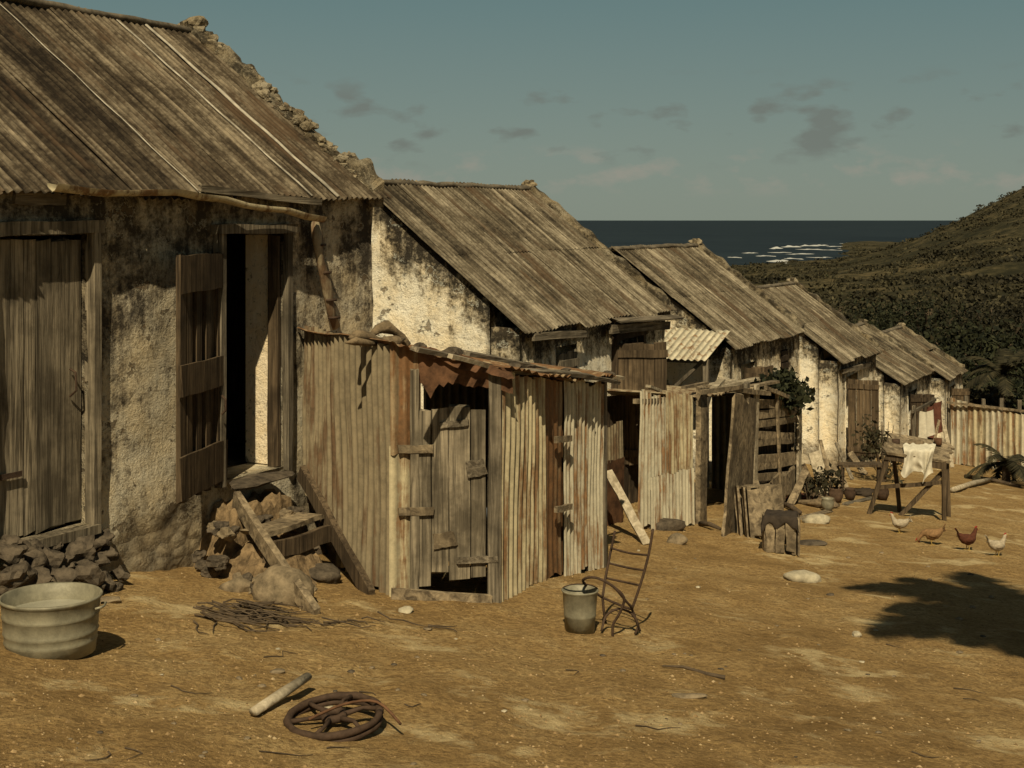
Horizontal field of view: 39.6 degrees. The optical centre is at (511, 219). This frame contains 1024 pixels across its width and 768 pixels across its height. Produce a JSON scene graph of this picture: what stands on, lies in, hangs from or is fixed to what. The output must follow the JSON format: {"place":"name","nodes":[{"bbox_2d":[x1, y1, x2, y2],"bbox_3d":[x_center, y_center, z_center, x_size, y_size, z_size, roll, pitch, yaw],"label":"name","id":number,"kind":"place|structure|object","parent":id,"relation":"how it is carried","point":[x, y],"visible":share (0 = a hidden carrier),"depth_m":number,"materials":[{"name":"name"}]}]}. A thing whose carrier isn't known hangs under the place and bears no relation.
{"place":"outdoors","nodes":[
{"label":"outdoors","id":0,"kind":"place"},
{"bbox_2d":[0,188,1023,767],"bbox_3d":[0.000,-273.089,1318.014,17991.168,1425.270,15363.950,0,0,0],"label":"ground","id":1,"kind":"structure","parent":0,"point":[916,614],"depth_m":8.49,"materials":[{"name":"soil"}]},
{"bbox_2d":[0,569,28,595],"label":"stone","id":2,"kind":"object","parent":1,"relation":"on","point":[13,579],"visible":0.94,"depth_m":8.51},
{"bbox_2d":[0,582,106,659],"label":"washtub","id":3,"kind":"object","parent":1,"relation":"on","point":[56,620],"visible":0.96,"depth_m":7.41,"materials":[{"name":"metal"}]},
{"bbox_2d":[47,564,78,581],"bbox_3d":[-2.854,2.244,8.993,0.251,0.168,0.208,0,0,0],"label":"stone","id":4,"kind":"object","parent":1,"relation":"on","point":[62,573],"visible":0.66,"depth_m":8.92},
{"bbox_2d":[42,545,65,568],"bbox_3d":[-2.941,2.126,8.990,0.239,0.155,0.166,0,0,0],"label":"stone","id":5,"kind":"object","parent":4,"relation":"on","point":[56,558],"visible":0.66,"depth_m":8.94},
{"bbox_2d":[72,559,105,585],"bbox_3d":[-2.762,2.295,9.128,0.282,0.222,0.277,0,0,-33],"label":"stone","id":6,"kind":"object","parent":1,"relation":"on","point":[91,572],"visible":0.55,"depth_m":9.06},
{"bbox_2d":[60,534,95,562],"bbox_3d":[-2.846,2.152,9.230,0.276,0.211,0.232,0,0,-19],"label":"stone","id":7,"kind":"object","parent":6,"relation":"on","point":[81,547],"visible":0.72,"depth_m":9.19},
{"bbox_2d":[93,552,110,567],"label":"stone","id":8,"kind":"object","parent":6,"relation":"on","point":[100,559],"visible":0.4,"depth_m":9.27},
{"bbox_2d":[97,546,118,561],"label":"stone","id":9,"kind":"object","parent":1,"relation":"on","point":[110,553],"visible":0.6,"depth_m":9.45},
{"bbox_2d":[94,528,114,549],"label":"stone","id":10,"kind":"object","parent":9,"relation":"on","point":[105,537],"visible":0.6,"depth_m":9.46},
{"bbox_2d":[102,570,115,590],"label":"stone","id":11,"kind":"object","parent":1,"relation":"on","point":[109,582],"visible":0.38,"depth_m":9.24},
{"bbox_2d":[100,596,120,603],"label":"stone","id":12,"kind":"object","parent":1,"relation":"on","point":[112,599],"visible":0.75,"depth_m":8.97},
{"bbox_2d":[109,565,129,581],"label":"stone","id":13,"kind":"object","parent":1,"relation":"on","point":[119,574],"visible":1,"depth_m":9.43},
{"bbox_2d":[0,0,391,576],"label":"plaster cottage","id":14,"kind":"structure","parent":1,"relation":"on","point":[187,205],"depth_m":10.25,"materials":[{"name":"concrete"}]},
{"bbox_2d":[0,237,80,539],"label":"door","id":15,"kind":"structure","parent":14,"relation":"in","point":[40,281],"depth_m":9.15,"materials":[{"name":"brown wood"}]},
{"bbox_2d":[176,252,227,504],"bbox_3d":[-2.219,1.109,10.257,0.117,1.747,0.882,0,0,10],"label":"door","id":16,"kind":"structure","parent":14,"relation":"in","point":[199,277],"depth_m":10.17,"materials":[{"name":"brown wood"}]},
{"bbox_2d":[194,560,205,570],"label":"step stone","id":17,"kind":"object","parent":1,"relation":"on","point":[199,565],"visible":0.69,"depth_m":10.19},
{"bbox_2d":[190,550,206,562],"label":"step stone","id":18,"kind":"object","parent":17,"relation":"on","point":[197,555],"visible":1,"depth_m":10.24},
{"bbox_2d":[218,575,251,592],"bbox_3d":[-1.876,2.516,9.788,0.255,0.149,0.198,0,0,-44],"label":"stone","id":19,"kind":"object","parent":1,"relation":"on","point":[239,584],"visible":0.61,"depth_m":9.71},
{"bbox_2d":[193,598,333,633],"bbox_3d":[-1.607,2.476,8.942,0.874,0.192,1.086,0,0,-20],"label":"twig pile","id":20,"kind":"object","parent":1,"relation":"on","point":[256,612],"visible":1,"depth_m":8.88,"materials":[{"name":"brown plant"}]},
{"bbox_2d":[249,673,311,715],"bbox_3d":[-1.125,2.318,6.959,0.060,0.060,0.503,0,0,22],"label":"log","id":21,"kind":"object","parent":1,"relation":"on","point":[277,696],"visible":1,"depth_m":6.91,"materials":[{"name":"brown wood"}]},
{"bbox_2d":[252,564,313,605],"bbox_3d":[-1.543,2.509,9.585,0.420,0.358,0.310,0,0,0],"label":"stone","id":22,"kind":"object","parent":1,"relation":"on","point":[275,582],"visible":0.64,"depth_m":9.49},
{"bbox_2d":[193,465,374,614],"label":"doorway steps","id":23,"kind":"structure","parent":1,"relation":"on","point":[255,547],"depth_m":10.35,"materials":[{"name":"brown wood"}]},
{"bbox_2d":[207,521,215,529],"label":"step stone","id":24,"kind":"object","parent":23,"relation":"on","point":[211,526],"visible":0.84,"depth_m":10.16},
{"bbox_2d":[207,521,229,536],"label":"step stone","id":25,"kind":"object","parent":24,"relation":"on","point":[217,525],"visible":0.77,"depth_m":10.13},
{"bbox_2d":[214,563,225,570],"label":"step stone","id":26,"kind":"object","parent":23,"relation":"on","point":[222,566],"visible":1,"depth_m":10.00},
{"bbox_2d":[206,555,229,570],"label":"step stone","id":27,"kind":"object","parent":26,"relation":"on","point":[213,561],"visible":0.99,"depth_m":10.01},
{"bbox_2d":[216,527,236,541],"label":"step stone","id":28,"kind":"object","parent":23,"relation":"on","point":[226,534],"visible":1,"depth_m":10.04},
{"bbox_2d":[309,563,340,583],"bbox_3d":[-1.392,2.584,10.324,0.311,0.160,0.225,0,0,0],"label":"stone","id":29,"kind":"object","parent":1,"relation":"on","point":[328,573],"visible":0.73,"depth_m":10.27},
{"bbox_2d":[283,691,383,741],"bbox_3d":[-0.842,2.353,6.724,0.471,0.119,0.466,0,0,0],"label":"wheel","id":30,"kind":"object","parent":1,"relation":"on","point":[320,703],"visible":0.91,"depth_m":6.68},
{"bbox_2d":[308,699,401,724],"bbox_3d":[-0.742,2.321,6.685,0.437,0.093,0.137,0,0,-11],"label":"iron rod","id":31,"kind":"object","parent":30,"relation":"on","point":[387,709],"visible":1,"depth_m":6.70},
{"bbox_2d":[321,611,456,631],"bbox_3d":[-0.767,2.566,9.051,0.901,0.159,0.243,0,0,-13],"label":"twig pile","id":32,"kind":"object","parent":1,"relation":"on","point":[332,621],"visible":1,"depth_m":9.06,"materials":[{"name":"brown plant"}]},
{"bbox_2d":[297,324,624,602],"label":"corrugated shed","id":33,"kind":"structure","parent":1,"relation":"on","point":[411,490],"depth_m":10.42,"materials":[{"name":"brown metal"}]},
{"bbox_2d":[345,320,410,345],"bbox_3d":[-1.012,0.866,10.493,0.241,0.213,0.990,0,0,16],"label":"rolled sack","id":34,"kind":"object","parent":33,"relation":"on","point":[359,337],"visible":0.85,"depth_m":10.63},
{"bbox_2d":[397,404,497,586],"bbox_3d":[-0.458,1.957,10.113,0.720,1.286,0.064,0,0,-9],"label":"door","id":35,"kind":"structure","parent":33,"relation":"in","point":[451,472],"depth_m":10.12,"materials":[{"name":"brown wood"}]},
{"bbox_2d":[442,346,462,354],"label":"roof stone","id":36,"kind":"object","parent":33,"relation":"on","point":[455,350],"visible":0.75,"depth_m":10.33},
{"bbox_2d":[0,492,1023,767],"bbox_3d":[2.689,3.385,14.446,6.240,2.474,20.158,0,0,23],"label":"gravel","id":37,"kind":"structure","parent":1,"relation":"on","point":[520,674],"depth_m":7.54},
{"bbox_2d":[371,178,683,464],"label":"plaster cottage","id":38,"kind":"structure","parent":1,"relation":"on","point":[527,271],"depth_m":16.48,"materials":[{"name":"metal"}]},
{"bbox_2d":[616,342,667,464],"bbox_3d":[1.574,2.228,17.265,0.646,1.493,0.058,0,0,-8],"label":"door","id":39,"kind":"structure","parent":38,"relation":"in","point":[641,365],"depth_m":17.25,"materials":[{"name":"brown wood"}]},
{"bbox_2d":[561,583,598,633],"bbox_3d":[0.451,2.575,9.434,0.251,0.303,0.248,0,0,0],"label":"bucket","id":40,"kind":"object","parent":1,"relation":"on","point":[579,602],"visible":1,"depth_m":9.35,"materials":[{"name":"metal"}]},
{"bbox_2d":[582,529,653,636],"bbox_3d":[0.658,2.422,9.530,0.428,0.720,0.416,0,0,-38],"label":"chair frame","id":41,"kind":"object","parent":1,"relation":"on","point":[622,605],"visible":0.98,"depth_m":9.49,"materials":[{"name":"metal"}]},
{"bbox_2d":[607,470,649,544],"bbox_3d":[1.148,2.860,14.169,0.096,0.655,0.692,0,0,-32],"label":"plank","id":42,"kind":"object","parent":1,"relation":"on","point":[630,513],"visible":0.93,"depth_m":14.14,"materials":[{"name":"brown wood"}]},
{"bbox_2d":[649,518,685,530],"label":"stone","id":43,"kind":"object","parent":1,"relation":"on","point":[666,524],"visible":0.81,"depth_m":14.87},
{"bbox_2d":[666,533,687,544],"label":"stone","id":44,"kind":"object","parent":1,"relation":"on","point":[678,538],"visible":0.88,"depth_m":14.08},
{"bbox_2d":[671,693,706,698],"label":"stone","id":45,"kind":"object","parent":1,"relation":"on","point":[689,695],"visible":1,"depth_m":7.87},
{"bbox_2d":[662,665,724,679],"bbox_3d":[1.088,2.702,8.509,0.392,0.041,0.051,0,0,30],"label":"stick","id":46,"kind":"object","parent":1,"relation":"on","point":[719,676],"visible":1,"depth_m":8.48,"materials":[{"name":"wood"}]},
{"bbox_2d":[607,377,808,536],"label":"corrugated shed","id":47,"kind":"structure","parent":1,"relation":"on","point":[754,437],"depth_m":15.87,"materials":[{"name":"metal"}]},
{"bbox_2d":[721,393,756,536],"bbox_3d":[2.512,2.636,15.527,0.113,1.641,1.681,0,0,20],"label":"door","id":48,"kind":"structure","parent":47,"relation":"in","point":[740,460],"depth_m":15.22,"materials":[{"name":"brown wood"}]},
{"bbox_2d":[754,366,815,417],"bbox_3d":[3.591,2.303,19.095,0.963,0.718,1.179,0,0,-10],"label":"potted plant","id":49,"kind":"object","parent":47,"relation":"on","point":[790,385],"visible":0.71,"depth_m":18.85,"materials":[{"name":"green plant"}]},
{"bbox_2d":[609,238,807,479],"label":"plaster cottage","id":50,"kind":"structure","parent":1,"relation":"on","point":[698,283],"depth_m":22.61,"materials":[{"name":"wood"}]},
{"bbox_2d":[664,327,729,486],"bbox_3d":[2.176,2.772,21.136,1.920,2.324,0.999,0,0,27],"label":"tin awning","id":51,"kind":"object","parent":50,"relation":"attached to","point":[693,345],"visible":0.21,"depth_m":20.79,"materials":[{"name":"beige metal"}]},
{"bbox_2d":[734,482,783,538],"bbox_3d":[2.620,3.076,15.041,0.493,0.592,0.443,0,0,-18],"label":"wooden crate","id":52,"kind":"object","parent":1,"relation":"on","point":[752,503],"visible":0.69,"depth_m":14.91,"materials":[{"name":"brown wood"}]},
{"bbox_2d":[762,512,799,556],"bbox_3d":[2.683,3.125,14.182,0.368,0.390,0.370,0,0,0],"label":"wooden crate","id":53,"kind":"object","parent":1,"relation":"on","point":[774,539],"visible":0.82,"depth_m":14.03,"materials":[{"name":"brown wood"}]},
{"bbox_2d":[761,509,799,534],"bbox_3d":[2.685,3.020,14.187,0.375,0.208,0.368,0,0,15],"label":"rag","id":54,"kind":"object","parent":53,"relation":"on","point":[777,519],"visible":0.98,"depth_m":14.05,"materials":[{"name":"fabric"}]},
{"bbox_2d":[787,468,808,504],"bbox_3d":[3.842,3.579,19.077,0.106,0.438,0.544,0,0,36],"label":"board","id":55,"kind":"object","parent":1,"relation":"on","point":[797,489],"visible":0.93,"depth_m":19.06,"materials":[{"name":"brown wood"}]},
{"bbox_2d":[783,570,820,582],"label":"stone","id":56,"kind":"object","parent":1,"relation":"on","point":[803,576],"visible":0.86,"depth_m":12.68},
{"bbox_2d":[795,464,829,499],"bbox_3d":[4.056,3.617,19.209,0.449,0.665,0.498,0,0,0],"label":"bush","id":57,"kind":"object","parent":1,"relation":"on","point":[820,481],"visible":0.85,"depth_m":19.16,"materials":[{"name":"green plant"}]},
{"bbox_2d":[800,539,826,545],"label":"flat stone","id":58,"kind":"object","parent":1,"relation":"on","point":[811,542],"visible":0.76,"depth_m":14.98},
{"bbox_2d":[802,514,830,523],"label":"stone","id":59,"kind":"object","parent":1,"relation":"on","point":[819,518],"visible":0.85,"depth_m":16.95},
{"bbox_2d":[796,496,839,507],"bbox_3d":[4.135,3.811,19.057,0.561,0.206,0.385,0,0,-29],"label":"rag","id":60,"kind":"object","parent":1,"relation":"on","point":[816,502],"visible":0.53,"depth_m":19.00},
{"bbox_2d":[808,450,829,496],"bbox_3d":[4.388,3.634,20.271,0.176,0.642,0.444,0,0,-12],"label":"board","id":61,"kind":"object","parent":1,"relation":"on","point":[815,458],"visible":0.59,"depth_m":20.36,"materials":[{"name":"brown wood"}]},
{"bbox_2d":[758,277,883,466],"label":"plaster cottage","id":62,"kind":"structure","parent":1,"relation":"on","point":[839,351],"depth_m":27.10,"materials":[{"name":"paint"}]},
{"bbox_2d":[847,379,878,457],"bbox_3d":[6.686,3.777,27.085,0.597,1.488,0.058,0,0,17],"label":"door","id":63,"kind":"structure","parent":62,"relation":"in","point":[862,395],"depth_m":27.09,"materials":[{"name":"brown wood"}]},
{"bbox_2d":[819,440,832,486],"bbox_3d":[4.688,3.677,21.168,0.058,0.762,0.442,0,0,-16],"label":"board","id":64,"kind":"object","parent":1,"relation":"on","point":[823,455],"visible":0.57,"depth_m":21.24,"materials":[{"name":"brown wood"}]},
{"bbox_2d":[821,497,833,510],"bbox_3d":[4.136,3.731,18.643,0.168,0.168,0.168,0,0,0],"label":"tin bucket","id":65,"kind":"object","parent":1,"relation":"on","point":[827,503],"visible":0.91,"depth_m":18.58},
{"bbox_2d":[816,462,846,495],"bbox_3d":[4.457,3.740,20.029,0.454,0.646,0.368,0,0,0],"label":"bush","id":66,"kind":"object","parent":1,"relation":"on","point":[834,481],"visible":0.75,"depth_m":19.97,"materials":[{"name":"green plant"}]},
{"bbox_2d":[829,487,842,502],"bbox_3d":[4.540,3.857,19.930,0.204,0.204,0.204,0,0,0],"label":"clay pot","id":67,"kind":"object","parent":1,"relation":"on","point":[837,494],"visible":0.91,"depth_m":19.85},
{"bbox_2d":[828,461,848,488],"bbox_3d":[5.065,3.990,22.071,0.190,0.428,0.464,0,0,-17],"label":"board","id":68,"kind":"object","parent":1,"relation":"on","point":[835,466],"visible":0.43,"depth_m":22.17,"materials":[{"name":"brown wood"}]},
{"bbox_2d":[835,442,853,479],"bbox_3d":[5.653,4.096,24.186,0.069,0.579,0.475,0,0,-25],"label":"board","id":69,"kind":"object","parent":1,"relation":"on","point":[848,470],"visible":0.85,"depth_m":24.20,"materials":[{"name":"grey wood"}]},
{"bbox_2d":[811,289,887,323],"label":"bush","id":70,"kind":"object","parent":1,"relation":"on","point":[836,305],"visible":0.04,"depth_m":84.46,"materials":[{"name":"green plant"}]},
{"bbox_2d":[844,487,855,500],"bbox_3d":[4.853,3.937,20.419,0.168,0.168,0.168,0,0,0],"label":"iron pot","id":71,"kind":"object","parent":1,"relation":"on","point":[850,493],"visible":1,"depth_m":20.36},
{"bbox_2d":[847,451,867,474],"bbox_3d":[6.265,4.414,25.800,0.131,0.389,0.459,0,0,-24],"label":"board","id":72,"kind":"object","parent":1,"relation":"on","point":[854,458],"visible":0.8,"depth_m":25.84,"materials":[{"name":"brown wood"}]},
{"bbox_2d":[842,487,873,496],"bbox_3d":[5.267,4.127,21.534,0.555,0.153,0.351,0,0,0],"label":"rag","id":73,"kind":"object","parent":1,"relation":"on","point":[864,492],"visible":0.65,"depth_m":21.44,"materials":[{"name":"fabric"}]},
{"bbox_2d":[837,461,881,487],"bbox_3d":[5.421,4.007,22.024,0.717,0.492,0.337,0,0,0],"label":"bench","id":74,"kind":"object","parent":1,"relation":"on","point":[876,464],"visible":0.58,"depth_m":21.90,"materials":[{"name":"brown wood"}]},
{"bbox_2d":[730,186,1023,339],"bbox_3d":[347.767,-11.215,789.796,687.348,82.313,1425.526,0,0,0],"label":"hillside scrub","id":75,"kind":"object","parent":1,"relation":"on","point":[953,280],"visible":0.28,"depth_m":444.23,"materials":[{"name":"green plant"}]},
{"bbox_2d":[851,407,903,482],"bbox_3d":[6.328,3.940,24.519,1.015,1.366,0.882,0,0,-14],"label":"bush","id":76,"kind":"object","parent":1,"relation":"on","point":[874,436],"visible":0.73,"depth_m":24.45,"materials":[{"name":"green plant"}]},
{"bbox_2d":[823,274,951,328],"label":"bush","id":77,"kind":"object","parent":1,"relation":"on","point":[864,315],"visible":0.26,"depth_m":88.89,"materials":[{"name":"green plant"}]},
{"bbox_2d":[856,319,936,455],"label":"plaster cottage","id":78,"kind":"structure","parent":1,"relation":"on","point":[903,375],"depth_m":32.19,"materials":[{"name":"paint"}]},
{"bbox_2d":[910,394,933,439],"bbox_3d":[9.299,4.577,32.197,0.560,1.287,0.057,0,0,-3],"label":"door","id":79,"kind":"structure","parent":78,"relation":"in","point":[917,400],"depth_m":32.19,"materials":[{"name":"brown wood"}]},
{"bbox_2d":[889,512,912,533],"bbox_3d":[4.591,3.578,16.799,0.277,0.243,0.133,0,0,12],"label":"hen","id":80,"kind":"object","parent":1,"relation":"on","point":[900,523],"visible":1,"depth_m":16.76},
{"bbox_2d":[867,432,954,520],"bbox_3d":[5.326,3.459,19.006,1.298,1.156,0.709,0,0,0],"label":"work table","id":81,"kind":"object","parent":1,"relation":"on","point":[894,453],"visible":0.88,"depth_m":18.82,"materials":[{"name":"brown wood"}]},
{"bbox_2d":[901,443,935,483],"bbox_3d":[5.365,3.206,18.740,0.525,0.500,0.276,0,0,0],"label":"cloth","id":82,"kind":"object","parent":81,"relation":"hanging from","point":[921,461],"visible":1,"depth_m":18.68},
{"bbox_2d":[874,315,964,378],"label":"bush","id":83,"kind":"object","parent":1,"relation":"on","point":[926,337],"visible":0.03,"depth_m":57.58,"materials":[{"name":"green plant"}]},
{"bbox_2d":[854,313,988,350],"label":"bush","id":84,"kind":"object","parent":1,"relation":"on","point":[921,329],"visible":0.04,"depth_m":61.82,"materials":[{"name":"green plant"}]},
{"bbox_2d":[911,397,936,439],"bbox_3d":[8.998,4.655,31.047,0.075,1.463,2.508,0,0,27],"label":"drying rack","id":85,"kind":"object","parent":1,"relation":"on","point":[914,410],"visible":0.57,"depth_m":30.09,"materials":[{"name":"brown wood"}]},
{"bbox_2d":[918,410,934,438],"bbox_3d":[8.949,4.419,30.662,0.455,0.674,0.130,0,0,-20],"label":"hanging cloth","id":86,"kind":"object","parent":85,"relation":"hanging from","point":[926,428],"visible":0.94,"depth_m":30.65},
{"bbox_2d":[927,401,942,437],"bbox_3d":[9.381,4.424,31.504,0.470,0.803,0.151,0,0,-27],"label":"hanging cloth","id":87,"kind":"object","parent":85,"relation":"hanging from","point":[936,407],"visible":0.59,"depth_m":31.56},
{"bbox_2d":[882,322,969,441],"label":"plaster cottage","id":88,"kind":"structure","parent":1,"relation":"on","point":[946,379],"depth_m":37.23,"materials":[{"name":"wood"}]},
{"bbox_2d":[846,286,1008,332],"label":"bush","id":89,"kind":"object","parent":1,"relation":"on","point":[928,307],"visible":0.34,"depth_m":87.15,"materials":[{"name":"green plant"}]},
{"bbox_2d":[915,524,945,545],"bbox_3d":[4.712,3.524,15.974,0.337,0.256,0.139,0,0,0],"label":"hen","id":90,"kind":"object","parent":1,"relation":"on","point":[931,534],"visible":1,"depth_m":15.94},
{"bbox_2d":[912,317,1012,376],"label":"bush","id":91,"kind":"object","parent":1,"relation":"on","point":[959,323],"visible":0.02,"depth_m":60.20,"materials":[{"name":"green plant"}]},
{"bbox_2d":[903,290,1023,343],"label":"bush","id":92,"kind":"object","parent":1,"relation":"on","point":[1018,319],"visible":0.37,"depth_m":85.34,"materials":[{"name":"green plant"}]},
{"bbox_2d":[954,526,977,550],"bbox_3d":[5.065,3.543,15.829,0.297,0.264,0.141,0,0,0],"label":"hen","id":93,"kind":"object","parent":1,"relation":"on","point":[967,539],"visible":1,"depth_m":15.79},
{"bbox_2d":[915,309,1023,379],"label":"bush","id":94,"kind":"object","parent":1,"relation":"on","point":[999,343],"visible":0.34,"depth_m":57.47,"materials":[{"name":"green plant"}]},
{"bbox_2d":[950,477,996,492],"bbox_3d":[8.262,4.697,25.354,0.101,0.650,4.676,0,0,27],"label":"log","id":95,"kind":"object","parent":1,"relation":"on","point":[966,485],"visible":0.83,"depth_m":24.65,"materials":[{"name":"brown wood"}]},
{"bbox_2d":[937,318,1023,393],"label":"bush","id":96,"kind":"object","parent":1,"relation":"on","point":[969,362],"visible":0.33,"depth_m":54.84,"materials":[{"name":"green plant"}]},
{"bbox_2d":[946,396,1023,468],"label":"tin fence","id":97,"kind":"object","parent":1,"relation":"on","point":[1000,430],"visible":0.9,"depth_m":31.01,"materials":[{"name":"beige metal"}]},
{"bbox_2d":[960,348,1023,407],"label":"palm tree","id":98,"kind":"object","parent":1,"relation":"on","point":[1003,367],"visible":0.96,"depth_m":43.93,"materials":[{"name":"green plant"}]},
{"bbox_2d":[964,474,1020,486],"bbox_3d":[9.059,4.910,26.840,0.084,0.092,1.216,0,0,-36],"label":"log","id":99,"kind":"object","parent":1,"relation":"on","point":[1001,482],"visible":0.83,"depth_m":26.68,"materials":[{"name":"wood"}]},
{"bbox_2d":[962,374,1023,413],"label":"bush","id":100,"kind":"object","parent":1,"relation":"on","point":[976,395],"visible":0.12,"depth_m":45.13,"materials":[{"name":"green plant"}]},
{"bbox_2d":[962,368,1023,413],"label":"bush","id":101,"kind":"object","parent":1,"relation":"on","point":[1018,386],"visible":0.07,"depth_m":47.03,"materials":[{"name":"green plant"}]},
{"bbox_2d":[964,443,1023,482],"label":"palm tree","id":102,"kind":"object","parent":1,"relation":"on","point":[1009,466],"visible":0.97,"depth_m":26.93,"materials":[{"name":"green plant"}]},
{"bbox_2d":[984,533,1007,556],"bbox_3d":[5.277,3.535,15.487,0.281,0.250,0.133,0,0,0],"label":"hen","id":103,"kind":"object","parent":1,"relation":"on","point":[996,545],"visible":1,"depth_m":15.45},
{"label":"stone","id":104,"kind":"object","parent":1,"relation":"on","visible":0},
{"bbox_2d":[21,567,52,586],"bbox_3d":[-2.932,2.220,8.792,0.218,0.146,0.166,0,0,0],"label":"stone","id":105,"kind":"object","parent":104,"relation":"on","point":[43,575],"visible":0.43,"depth_m":8.75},
{"bbox_2d":[1,561,37,587],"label":"stone","id":106,"kind":"object","parent":105,"relation":"on","point":[32,572],"visible":0.56,"depth_m":8.66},
{"bbox_2d":[3,557,24,567],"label":"stone","id":107,"kind":"object","parent":106,"relation":"on","point":[5,564],"visible":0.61,"depth_m":8.69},
{"bbox_2d":[0,543,28,564],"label":"stone","id":108,"kind":"object","parent":107,"relation":"on","point":[11,554],"visible":1,"depth_m":8.67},
{"bbox_2d":[0,534,24,544],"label":"stone","id":109,"kind":"object","parent":108,"relation":"on","point":[11,539],"visible":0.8,"depth_m":8.77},
{"bbox_2d":[28,557,47,567],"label":"stone","id":110,"kind":"object","parent":105,"relation":"on","point":[39,562],"visible":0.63,"depth_m":8.81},
{"bbox_2d":[22,540,46,561],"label":"stone","id":111,"kind":"object","parent":110,"relation":"on","point":[32,553],"visible":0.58,"depth_m":8.85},
{"bbox_2d":[49,0,1023,219],"label":"sky","id":112,"kind":"structure","parent":0,"point":[614,109],"materials":[{"name":"blue"}]},
{"bbox_2d":[577,220,958,265],"bbox_3d":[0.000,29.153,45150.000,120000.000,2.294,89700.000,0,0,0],"label":"sea","id":113,"kind":"structure","parent":0,"point":[737,242],"depth_m":2942.64,"materials":[{"name":"liquid"}]},
{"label":"step stone","id":114,"kind":"object","parent":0,"visible":0},
{"bbox_2d":[200,566,222,577],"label":"step stone","id":115,"kind":"object","parent":114,"relation":"on","point":[206,572],"visible":0.76,"depth_m":10.08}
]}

